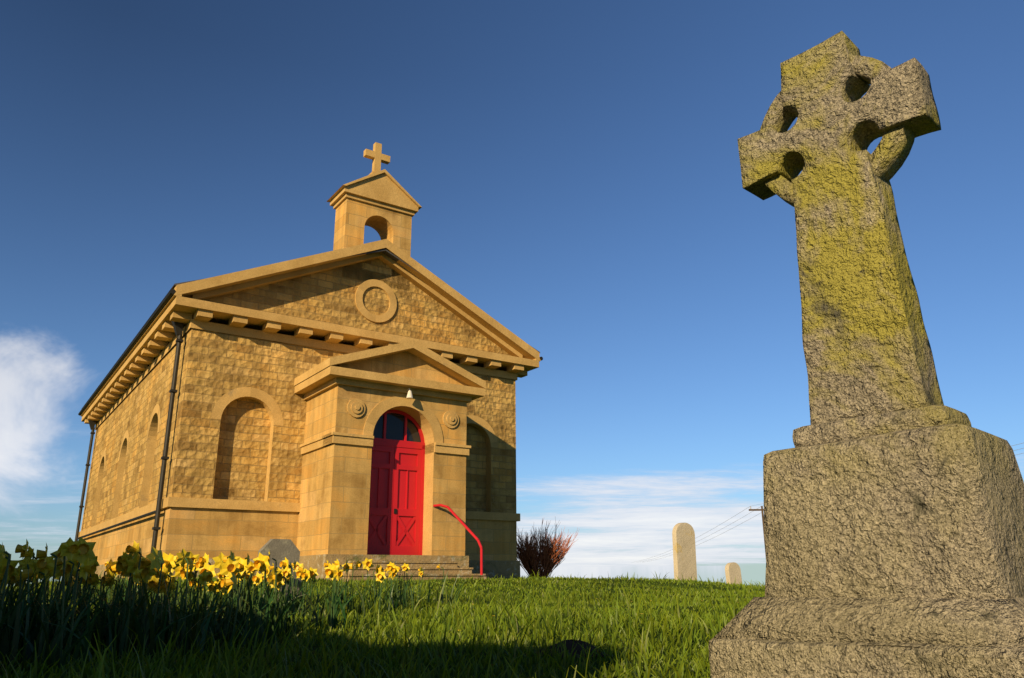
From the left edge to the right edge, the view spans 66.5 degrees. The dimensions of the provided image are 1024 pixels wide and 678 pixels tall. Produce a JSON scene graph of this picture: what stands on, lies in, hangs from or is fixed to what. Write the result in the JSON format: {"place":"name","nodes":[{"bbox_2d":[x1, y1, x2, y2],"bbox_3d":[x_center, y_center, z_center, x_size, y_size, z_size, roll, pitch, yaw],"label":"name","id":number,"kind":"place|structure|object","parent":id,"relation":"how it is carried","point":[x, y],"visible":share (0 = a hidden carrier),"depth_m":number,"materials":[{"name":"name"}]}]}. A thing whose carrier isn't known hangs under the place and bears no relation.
{"place":"outdoors","nodes":[
{"label":"outdoors","id":0,"kind":"place"},
{"bbox_2d":[0,570,764,677],"bbox_3d":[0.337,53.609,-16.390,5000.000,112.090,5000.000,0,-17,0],"label":"ground","id":1,"kind":"structure","parent":0,"point":[514,642],"depth_m":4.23,"materials":[{"name":"green plant"}]},
{"bbox_2d":[0,537,479,671],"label":"daffodil","id":2,"kind":"object","parent":1,"relation":"on","point":[16,624],"depth_m":3.43,"materials":[{"name":"green plant"}]},
{"bbox_2d":[256,539,299,574],"bbox_3d":[-3.626,3.565,12.080,0.620,0.910,0.120,11,-16,-33],"label":"gravestone","id":3,"kind":"object","parent":1,"relation":"on","point":[280,550],"visible":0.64,"depth_m":12.10,"materials":[{"name":"grey stone"}]},
{"bbox_2d":[276,572,302,610],"bbox_3d":[-1.784,2.125,6.270,0.070,0.490,0.220,-29,-30,30],"label":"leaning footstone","id":4,"kind":"object","parent":1,"relation":"on","point":[295,579],"depth_m":6.33,"materials":[{"name":"grey stone"}]},
{"bbox_2d":[75,142,542,580],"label":"chapel","id":5,"kind":"structure","parent":1,"relation":"on","point":[351,397],"depth_m":17.16,"materials":[{"name":"stone"}]},
{"bbox_2d":[101,584,739,657],"bbox_3d":[0.592,2.708,8.196,9.785,0.285,10.337,9,-19,-27],"label":"rock","id":6,"kind":"object","parent":1,"relation":"on","point":[569,644],"visible":0.33,"depth_m":3.30,"materials":[{"name":"yellow"}]},
{"bbox_2d":[517,518,577,577],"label":"bare shrub twigs","id":7,"kind":"object","parent":1,"relation":"on","point":[543,560],"visible":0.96,"depth_m":21.44,"materials":[{"name":"brown plant"}]},
{"bbox_2d":[672,523,696,580],"bbox_3d":[4.044,5.144,18.275,0.620,1.650,0.130,11,-19,-33],"label":"gravestone","id":8,"kind":"object","parent":1,"relation":"on","point":[684,549],"visible":0.88,"depth_m":18.24,"materials":[{"name":"beige stone"}]},
{"bbox_2d":[725,562,741,584],"bbox_3d":[5.299,5.779,18.622,0.420,0.870,0.120,11,-23,-33],"label":"gravestone","id":9,"kind":"object","parent":1,"relation":"on","point":[732,570],"visible":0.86,"depth_m":18.62,"materials":[{"name":"beige stone"}]},
{"bbox_2d":[636,443,1022,561],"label":"power line","id":10,"kind":"object","parent":1,"relation":"on","point":[757,509],"visible":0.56,"depth_m":58.73,"materials":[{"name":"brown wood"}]},
{"bbox_2d":[708,31,1023,677],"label":"celtic cross","id":11,"kind":"object","parent":1,"relation":"on","point":[893,487],"visible":1,"depth_m":2.14,"materials":[{"name":"stone"}]},
{"bbox_2d":[0,0,1023,584],"label":"sky","id":12,"kind":"structure","parent":0,"point":[572,167],"materials":[{"name":"blue"}]}
]}

